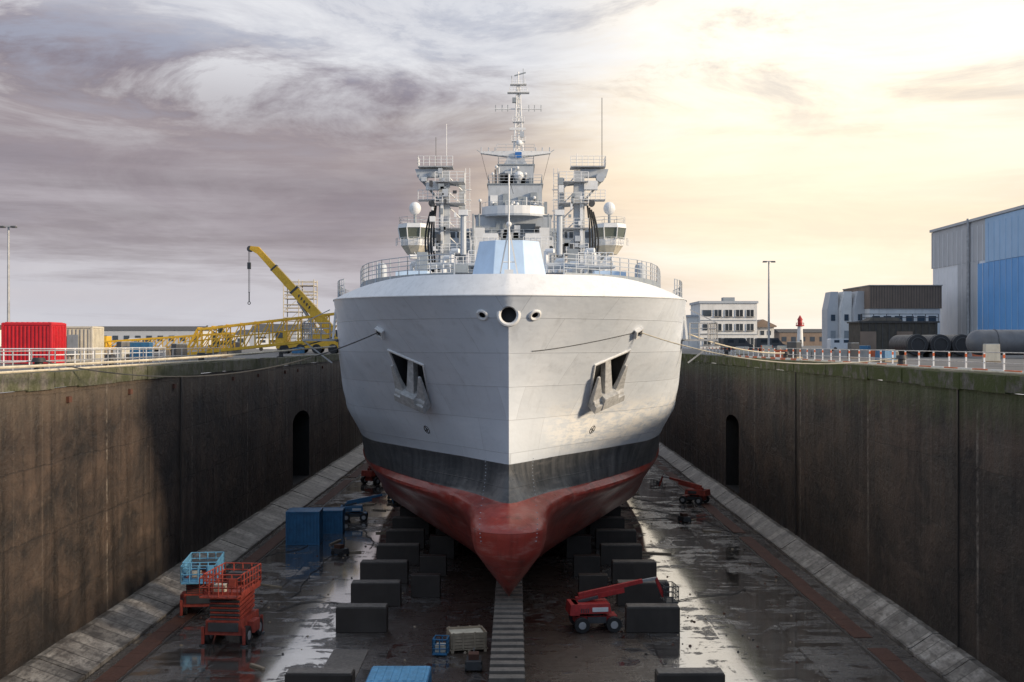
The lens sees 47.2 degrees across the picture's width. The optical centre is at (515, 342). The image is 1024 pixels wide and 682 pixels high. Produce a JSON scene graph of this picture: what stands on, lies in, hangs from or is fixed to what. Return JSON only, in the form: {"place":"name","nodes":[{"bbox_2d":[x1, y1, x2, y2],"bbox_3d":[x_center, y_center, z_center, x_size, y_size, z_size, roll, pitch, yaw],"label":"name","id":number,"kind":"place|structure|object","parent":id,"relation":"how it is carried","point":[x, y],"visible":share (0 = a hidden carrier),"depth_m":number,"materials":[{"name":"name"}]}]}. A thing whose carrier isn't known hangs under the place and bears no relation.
{"place":"outdoors","nodes":[
{"label":"outdoors","id":0,"kind":"place"},
{"bbox_2d":[115,342,130,359],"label":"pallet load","id":1,"kind":"object","parent":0,"point":[120,344],"visible":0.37,"depth_m":100.47,"materials":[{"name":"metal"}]},
{"bbox_2d":[98,326,210,345],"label":"warehouse","id":2,"kind":"structure","parent":0,"point":[120,332],"depth_m":520.00,"materials":[{"name":"white metal"}]},
{"bbox_2d":[232,342,241,353],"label":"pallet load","id":3,"kind":"object","parent":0,"point":[237,344],"visible":0.47,"depth_m":144.27,"materials":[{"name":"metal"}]},
{"bbox_2d":[249,324,308,348],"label":"warehouse","id":4,"kind":"structure","parent":0,"point":[275,328],"depth_m":300.35,"materials":[{"name":"grey glass"}]},
{"bbox_2d":[235,330,335,345],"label":"warehouse","id":5,"kind":"structure","parent":0,"point":[248,337],"depth_m":480.00,"materials":[{"name":"grey glass"}]},
{"bbox_2d":[291,347,304,354],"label":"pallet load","id":6,"kind":"object","parent":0,"point":[299,352],"visible":0.79,"depth_m":144.81,"materials":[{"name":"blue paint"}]},
{"bbox_2d":[283,279,317,351],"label":"scaffold tower","id":7,"kind":"structure","parent":0,"point":[304,291],"depth_m":177.97,"materials":[{"name":"beige metal"}]},
{"bbox_2d":[0,345,1023,374],"bbox_3d":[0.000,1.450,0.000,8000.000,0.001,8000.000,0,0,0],"label":"quay ground","id":8,"kind":"structure","parent":0,"point":[1018,359],"depth_m":102.58,"materials":[{"name":"concrete"}]},
{"bbox_2d":[0,226,16,321],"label":"street lamp","id":9,"kind":"object","parent":8,"relation":"on","point":[8,273],"visible":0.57,"depth_m":109.91,"materials":[{"name":"metal"}]},
{"bbox_2d":[1,322,65,363],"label":"red container","id":10,"kind":"object","parent":8,"relation":"on","point":[33,334],"visible":0.81,"depth_m":79.35,"materials":[{"name":"red metal"}]},
{"bbox_2d":[31,358,47,371],"bbox_3d":[-23.600,1.090,58.000,0.840,0.720,0.840,0,0,0],"label":"mooring bollard","id":11,"kind":"object","parent":8,"relation":"on","point":[37,361],"visible":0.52,"depth_m":57.80,"materials":[{"name":"black metal"}]},
{"bbox_2d":[0,347,165,366],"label":"quay railing","id":12,"kind":"object","parent":8,"relation":"on","point":[92,353],"visible":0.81,"depth_m":75.03,"materials":[{"name":"white metal"}]},
{"bbox_2d":[66,326,103,361],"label":"shipping container","id":13,"kind":"object","parent":8,"relation":"on","point":[84,336],"visible":0.49,"depth_m":85.35,"materials":[{"name":"beige metal"}]},
{"bbox_2d":[103,354,116,365],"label":"mooring bollard","id":14,"kind":"object","parent":8,"relation":"on","point":[112,356],"visible":0.62,"depth_m":73.79,"materials":[{"name":"grey metal"}]},
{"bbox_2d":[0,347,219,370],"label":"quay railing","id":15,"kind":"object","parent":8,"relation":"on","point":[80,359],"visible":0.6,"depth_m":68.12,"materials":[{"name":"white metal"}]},
{"bbox_2d":[116,340,158,359],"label":"trailer generator","id":16,"kind":"object","parent":8,"relation":"on","point":[127,355],"visible":0.25,"depth_m":95.96,"materials":[{"name":"beige paint"}]},
{"bbox_2d":[130,342,152,361],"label":"pallet load","id":17,"kind":"object","parent":8,"relation":"on","point":[141,344],"visible":0.65,"depth_m":89.35,"materials":[{"name":"blue paint"}]},
{"bbox_2d":[129,338,161,351],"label":"parked van","id":18,"kind":"object","parent":8,"relation":"on","point":[153,342],"visible":0.21,"depth_m":189.22,"materials":[{"name":"white metal"}]},
{"bbox_2d":[0,346,335,368],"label":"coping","id":19,"kind":"object","parent":8,"relation":"on","point":[71,364],"visible":1,"depth_m":58.95,"materials":[{"name":"beige concrete"}]},
{"bbox_2d":[104,332,234,357],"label":"lattice jib","id":20,"kind":"object","parent":8,"relation":"on","point":[108,341],"visible":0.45,"depth_m":111.26,"materials":[{"name":"yellow paint"}]},
{"bbox_2d":[171,344,187,359],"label":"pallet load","id":21,"kind":"object","parent":8,"relation":"on","point":[176,352],"visible":0.61,"depth_m":97.78,"materials":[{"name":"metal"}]},
{"bbox_2d":[0,353,362,679],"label":"dock wall","id":22,"kind":"structure","parent":8,"relation":"attached to","point":[115,489],"depth_m":68.97,"materials":[{"name":"concrete"}]},
{"bbox_2d":[0,358,244,373],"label":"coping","id":23,"kind":"object","parent":22,"relation":"on","point":[22,371],"visible":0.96,"depth_m":65.84,"materials":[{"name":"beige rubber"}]},
{"bbox_2d":[196,353,206,361],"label":"mooring bollard","id":24,"kind":"object","parent":8,"relation":"on","point":[200,354],"visible":0.62,"depth_m":87.77,"materials":[{"name":"black metal"}]},
{"bbox_2d":[204,336,334,355],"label":"mooring rope","id":25,"kind":"object","parent":24,"relation":"attached to","point":[282,349],"visible":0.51,"depth_m":85.19,"materials":[{"name":"beige fabric"}]},
{"bbox_2d":[207,325,233,344],"bbox_3d":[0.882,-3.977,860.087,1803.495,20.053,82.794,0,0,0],"label":"distant tree line","id":26,"kind":"object","parent":8,"relation":"on","point":[220,330],"visible":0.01,"depth_m":860.15,"materials":[{"name":"green plant"}]},
{"bbox_2d":[184,313,337,354],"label":"yellow gangway","id":27,"kind":"object","parent":8,"relation":"on","point":[254,323],"visible":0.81,"depth_m":103.21,"materials":[{"name":"paint"}]},
{"bbox_2d":[256,339,278,350],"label":"parked van","id":28,"kind":"object","parent":8,"relation":"on","point":[265,341],"visible":0.43,"depth_m":213.94,"materials":[{"name":"white metal"}]},
{"bbox_2d":[247,246,338,353],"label":"mobile crane","id":29,"kind":"object","parent":8,"relation":"on","point":[305,303],"visible":0.69,"depth_m":159.45,"materials":[{"name":"yellow paint"}]},
{"bbox_2d":[720,338,752,350],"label":"parked van","id":30,"kind":"object","parent":8,"relation":"on","point":[733,342],"visible":0.69,"depth_m":189.05,"materials":[{"name":"metal"}]},
{"bbox_2d":[736,346,749,354],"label":"pallet load","id":31,"kind":"object","parent":8,"relation":"on","point":[737,350],"visible":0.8,"depth_m":141.56,"materials":[{"name":"beige paint"}]},
{"bbox_2d":[761,345,771,355],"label":"pallet load","id":32,"kind":"object","parent":8,"relation":"on","point":[767,346],"visible":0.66,"depth_m":127.50,"materials":[{"name":"beige paint"}]},
{"bbox_2d":[762,349,773,356],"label":"pallet load","id":33,"kind":"object","parent":8,"relation":"on","point":[770,350],"visible":0.56,"depth_m":118.28,"materials":[{"name":"beige paint"}]},
{"bbox_2d":[762,261,774,344],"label":"street lamp","id":34,"kind":"object","parent":8,"relation":"on","point":[768,299],"visible":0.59,"depth_m":149.90,"materials":[{"name":"metal"}]},
{"bbox_2d":[754,338,784,350],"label":"parked van","id":35,"kind":"object","parent":8,"relation":"on","point":[758,342],"visible":0.46,"depth_m":189.08,"materials":[{"name":"metal"}]},
{"bbox_2d":[775,350,785,356],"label":"concrete barrier","id":36,"kind":"object","parent":8,"relation":"on","point":[777,355],"visible":0.21,"depth_m":119.44,"materials":[{"name":"grey concrete"}]},
{"bbox_2d":[777,345,786,349],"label":"pallet load","id":37,"kind":"object","parent":8,"relation":"on","point":[781,346],"visible":0.31,"depth_m":129.26,"materials":[{"name":"beige paint"}]},
{"bbox_2d":[782,351,789,357],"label":"mooring bollard","id":38,"kind":"object","parent":8,"relation":"on","point":[785,354],"visible":0.63,"depth_m":99.82,"materials":[{"name":"grey metal"}]},
{"bbox_2d":[688,333,784,353],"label":"mooring rope","id":39,"kind":"object","parent":38,"relation":"attached to","point":[738,348],"visible":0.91,"depth_m":91.65,"materials":[{"name":"beige fabric"}]},
{"bbox_2d":[787,342,802,357],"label":"pallet load","id":40,"kind":"object","parent":8,"relation":"on","point":[794,345],"visible":0.82,"depth_m":109.38,"materials":[{"name":"metal"}]},
{"bbox_2d":[796,316,803,346],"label":"lighthouse","id":41,"kind":"object","parent":8,"relation":"on","point":[799,331],"visible":0.98,"depth_m":449.13,"materials":[{"name":"white paint"}]},
{"bbox_2d":[802,350,810,356],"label":"concrete barrier","id":42,"kind":"object","parent":8,"relation":"on","point":[804,353],"visible":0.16,"depth_m":120.25,"materials":[{"name":"grey concrete"}]},
{"bbox_2d":[811,350,829,356],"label":"concrete barrier","id":43,"kind":"object","parent":8,"relation":"on","point":[826,353],"visible":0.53,"depth_m":120.26,"materials":[{"name":"grey concrete"}]},
{"bbox_2d":[827,339,848,350],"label":"parked van","id":44,"kind":"object","parent":8,"relation":"on","point":[837,343],"visible":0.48,"depth_m":214.02,"materials":[{"name":"white metal"}]},
{"bbox_2d":[834,350,846,355],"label":"concrete barrier","id":45,"kind":"object","parent":8,"relation":"on","point":[843,352],"visible":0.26,"depth_m":120.93,"materials":[{"name":"grey concrete"}]},
{"bbox_2d":[659,353,1023,681],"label":"dock wall","id":46,"kind":"structure","parent":8,"relation":"attached to","point":[903,487],"depth_m":67.09,"materials":[{"name":"concrete"}]},
{"bbox_2d":[734,355,1023,371],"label":"red white kerb barrier","id":47,"kind":"object","parent":46,"relation":"on","point":[875,363],"visible":0.57,"depth_m":72.06,"materials":[{"name":"concrete"}]},
{"bbox_2d":[799,360,1023,374],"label":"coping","id":48,"kind":"object","parent":46,"relation":"on","point":[988,371],"visible":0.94,"depth_m":61.59,"materials":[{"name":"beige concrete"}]},
{"bbox_2d":[847,343,858,357],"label":"pallet load","id":49,"kind":"object","parent":8,"relation":"on","point":[853,353],"visible":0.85,"depth_m":109.46,"materials":[{"name":"metal"}]},
{"bbox_2d":[701,346,1023,369],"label":"quay railing","id":50,"kind":"object","parent":8,"relation":"on","point":[880,358],"visible":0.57,"depth_m":76.16,"materials":[{"name":"white metal"}]},
{"bbox_2d":[860,350,868,356],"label":"concrete barrier","id":51,"kind":"object","parent":8,"relation":"on","point":[864,353],"visible":0.37,"depth_m":122.21,"materials":[{"name":"grey concrete"}]},
{"bbox_2d":[859,345,870,349],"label":"pallet load","id":52,"kind":"object","parent":8,"relation":"on","point":[867,347],"visible":0.34,"depth_m":123.92,"materials":[{"name":"blue paint"}]},
{"bbox_2d":[870,350,874,356],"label":"concrete barrier","id":53,"kind":"object","parent":8,"relation":"on","point":[872,353],"visible":0.21,"depth_m":123.27,"materials":[{"name":"concrete"}]},
{"bbox_2d":[822,285,942,348],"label":"industrial shed","id":54,"kind":"structure","parent":8,"relation":"on","point":[840,310],"depth_m":219.00,"materials":[{"name":"metal"}]},
{"bbox_2d":[872,316,935,320],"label":"windows","id":55,"kind":"structure","parent":54,"relation":"in","point":[907,319],"depth_m":218.85,"materials":[{"name":"grey glass"}]},
{"bbox_2d":[874,349,896,361],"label":"pallet load","id":56,"kind":"object","parent":8,"relation":"on","point":[886,354],"visible":0.61,"depth_m":88.18,"materials":[{"name":"blue paint"}]},
{"bbox_2d":[847,314,939,349],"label":"building","id":57,"kind":"structure","parent":8,"relation":"on","point":[874,333],"depth_m":148.00,"materials":[{"name":"metal"}]},
{"bbox_2d":[896,355,907,363],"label":"mooring bollard","id":58,"kind":"object","parent":8,"relation":"on","point":[901,359],"visible":0.57,"depth_m":69.80,"materials":[{"name":"black metal"}]},
{"bbox_2d":[889,334,927,356],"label":"black tank","id":59,"kind":"object","parent":8,"relation":"on","point":[910,342],"visible":0.91,"depth_m":118.35,"materials":[{"name":"metal"}]},
{"bbox_2d":[922,334,950,356],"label":"black tank","id":60,"kind":"object","parent":8,"relation":"on","point":[938,342],"visible":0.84,"depth_m":118.00,"materials":[{"name":"metal"}]},
{"bbox_2d":[945,334,969,356],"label":"black tank","id":61,"kind":"object","parent":8,"relation":"on","point":[958,342],"visible":0.59,"depth_m":118.00,"materials":[{"name":"metal"}]},
{"bbox_2d":[929,205,1023,335],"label":"blue shipyard shed","id":62,"kind":"structure","parent":8,"relation":"on","point":[977,265],"depth_m":215.25,"materials":[{"name":"blue metal"}]},
{"bbox_2d":[982,344,1000,362],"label":"pallet load","id":63,"kind":"object","parent":8,"relation":"on","point":[993,357],"visible":0.88,"depth_m":84.55,"materials":[{"name":"beige paint"}]},
{"bbox_2d":[966,329,1023,358],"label":"storage tank","id":64,"kind":"object","parent":8,"relation":"on","point":[1008,340],"visible":0.69,"depth_m":109.01,"materials":[{"name":"metal"}]},
{"bbox_2d":[0,0,1023,394],"label":"sky","id":65,"kind":"structure","parent":0,"point":[145,145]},
{"bbox_2d":[83,456,944,681],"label":"dock floor","id":66,"kind":"structure","parent":0,"point":[821,647],"depth_m":66.20,"materials":[{"name":"grey concrete"}]},
{"bbox_2d":[0,443,365,681],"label":"sloped kerb","id":67,"kind":"structure","parent":66,"relation":"on","point":[84,652],"depth_m":67.64,"materials":[{"name":"concrete"}]},
{"bbox_2d":[178,551,223,617],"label":"scissor lift","id":68,"kind":"object","parent":66,"relation":"on","point":[191,576],"visible":0.62,"depth_m":67.33,"materials":[{"name":"red paint"}]},
{"bbox_2d":[92,462,368,681],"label":"floor strip","id":69,"kind":"object","parent":66,"relation":"on","point":[133,657],"visible":0.59,"depth_m":64.83,"materials":[{"name":"metal"}]},
{"bbox_2d":[199,562,264,647],"bbox_3d":[-15.032,13.859,61.884,2.640,3.782,3.915,0,0,6],"label":"scissor lift","id":70,"kind":"object","parent":66,"relation":"on","point":[232,605],"visible":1,"depth_m":60.92,"materials":[{"name":"red paint"}]},
{"bbox_2d":[286,507,322,544],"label":"blue container","id":71,"kind":"object","parent":66,"relation":"on","point":[304,525],"visible":1,"depth_m":91.14,"materials":[{"name":"metal"}]},
{"bbox_2d":[321,507,344,533],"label":"blue container","id":72,"kind":"object","parent":66,"relation":"on","point":[333,520],"visible":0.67,"depth_m":96.65,"materials":[{"name":"metal"}]},
{"bbox_2d":[329,543,349,555],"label":"welding cart","id":73,"kind":"object","parent":66,"relation":"on","point":[340,549],"visible":1,"depth_m":86.81,"materials":[{"name":"metal"}]},
{"bbox_2d":[323,649,368,677],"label":"concrete slab","id":74,"kind":"structure","parent":66,"relation":"on","point":[346,658],"depth_m":58.10,"materials":[{"name":"grey concrete"}]},
{"bbox_2d":[340,493,400,521],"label":"boom lift","id":75,"kind":"object","parent":66,"relation":"on","point":[352,509],"visible":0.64,"depth_m":103.65,"materials":[{"name":"blue paint"}]},
{"bbox_2d":[361,466,380,484],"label":"boom lift","id":76,"kind":"object","parent":66,"relation":"on","point":[368,474],"visible":0.27,"depth_m":129.85,"materials":[{"name":"red paint"}]},
{"bbox_2d":[365,666,431,681],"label":"blue container","id":77,"kind":"object","parent":66,"relation":"on","point":[400,673],"visible":1,"depth_m":49.32,"materials":[{"name":"metal"}]},
{"bbox_2d":[432,635,449,654],"bbox_3d":[-3.753,15.271,59.200,0.766,0.798,0.900,0,0,6],"label":"tool cage","id":78,"kind":"object","parent":66,"relation":"on","point":[439,648],"visible":1,"depth_m":58.94,"materials":[{"name":"blue paint"}]},
{"bbox_2d":[447,625,487,653],"bbox_3d":[-2.500,15.238,60.300,1.950,1.025,1.510,0,0,-13],"label":"timber crate","id":79,"kind":"object","parent":66,"relation":"on","point":[468,638],"visible":0.88,"depth_m":59.70,"materials":[{"name":"beige wood"}]},
{"bbox_2d":[465,647,481,671],"bbox_3d":[-2.000,15.361,56.773,0.863,0.763,1.683,0,0,0],"label":"welding cart","id":80,"kind":"object","parent":66,"relation":"on","point":[473,660],"visible":1,"depth_m":56.05,"materials":[{"name":"metal"}]},
{"bbox_2d":[285,505,724,681],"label":"bilge block","id":81,"kind":"structure","parent":66,"relation":"on","point":[376,590],"depth_m":72.50,"materials":[{"name":"concrete"}]},
{"bbox_2d":[264,492,745,611],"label":"floor hoses","id":82,"kind":"object","parent":66,"relation":"on","point":[434,531],"visible":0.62,"depth_m":90.12,"materials":[{"name":"rubber"}]},
{"bbox_2d":[488,579,525,681],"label":"keel block row","id":83,"kind":"object","parent":66,"relation":"on","point":[507,659],"visible":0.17,"depth_m":55.85,"materials":[{"name":"concrete"}]},
{"bbox_2d":[302,72,717,595],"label":"naval supply ship","id":84,"kind":"object","parent":83,"relation":"on","point":[510,388],"visible":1,"depth_m":70.83,"materials":[{"name":"paint"}]},
{"bbox_2d":[46,332,378,376],"bbox_3d":[-15.823,0.570,63.647,19.236,2.496,0.070,0,0,-36],"label":"mooring rope","id":85,"kind":"object","parent":84,"relation":"attached to","point":[217,374],"visible":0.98,"depth_m":63.49,"materials":[{"name":"white fabric"}]},
{"bbox_2d":[640,332,895,363],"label":"mooring rope","id":86,"kind":"object","parent":84,"relation":"attached to","point":[765,360],"visible":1,"depth_m":69.59,"materials":[{"name":"beige fabric"}]},
{"bbox_2d":[146,484,893,681],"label":"floor debris","id":87,"kind":"object","parent":66,"relation":"on","point":[263,668],"visible":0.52,"depth_m":80.70,"materials":[{"name":"concrete"}]},
{"bbox_2d":[565,577,678,633],"bbox_3d":[5.943,14.392,64.786,6.146,2.717,2.192,0,0,-7],"label":"boom lift","id":88,"kind":"object","parent":66,"relation":"on","point":[585,609],"visible":1,"depth_m":64.31,"materials":[{"name":"red paint"}]},
{"bbox_2d":[650,476,710,504],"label":"boom lift","id":89,"kind":"object","parent":66,"relation":"on","point":[698,494],"visible":1,"depth_m":114.63,"materials":[{"name":"red paint"}]},
{"bbox_2d":[677,512,691,522],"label":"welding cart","id":90,"kind":"object","parent":66,"relation":"on","point":[683,517],"visible":1,"depth_m":102.78,"materials":[{"name":"metal"}]},
{"bbox_2d":[653,459,925,681],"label":"rusty drain cover","id":91,"kind":"object","parent":66,"relation":"on","point":[897,666],"visible":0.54,"depth_m":71.70,"materials":[{"name":"metal"}]},
{"bbox_2d":[658,442,1007,681],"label":"sloped kerb","id":92,"kind":"structure","parent":66,"relation":"on","point":[937,653],"depth_m":70.59,"materials":[{"name":"concrete"}]},
{"bbox_2d":[682,303,756,348],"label":"walls","id":93,"kind":"structure","parent":0,"point":[699,308],"depth_m":300.00,"materials":[{"name":"white paint"}]},
{"bbox_2d":[686,297,757,316],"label":"roof","id":94,"kind":"structure","parent":93,"relation":"on","point":[727,299],"depth_m":299.70,"materials":[{"name":"metal"}]},
{"bbox_2d":[700,310,756,344],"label":"windows","id":95,"kind":"structure","parent":93,"relation":"attached to","point":[729,313],"depth_m":299.89,"materials":[{"name":"black glass"}]},
{"bbox_2d":[757,319,776,337],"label":"house","id":96,"kind":"structure","parent":0,"point":[762,328],"depth_m":330.00,"materials":[{"name":"white paint"}]},
{"bbox_2d":[774,329,821,345],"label":"warehouse","id":97,"kind":"structure","parent":0,"point":[812,337],"depth_m":620.00,"materials":[{"name":"brown brick"}]}
]}

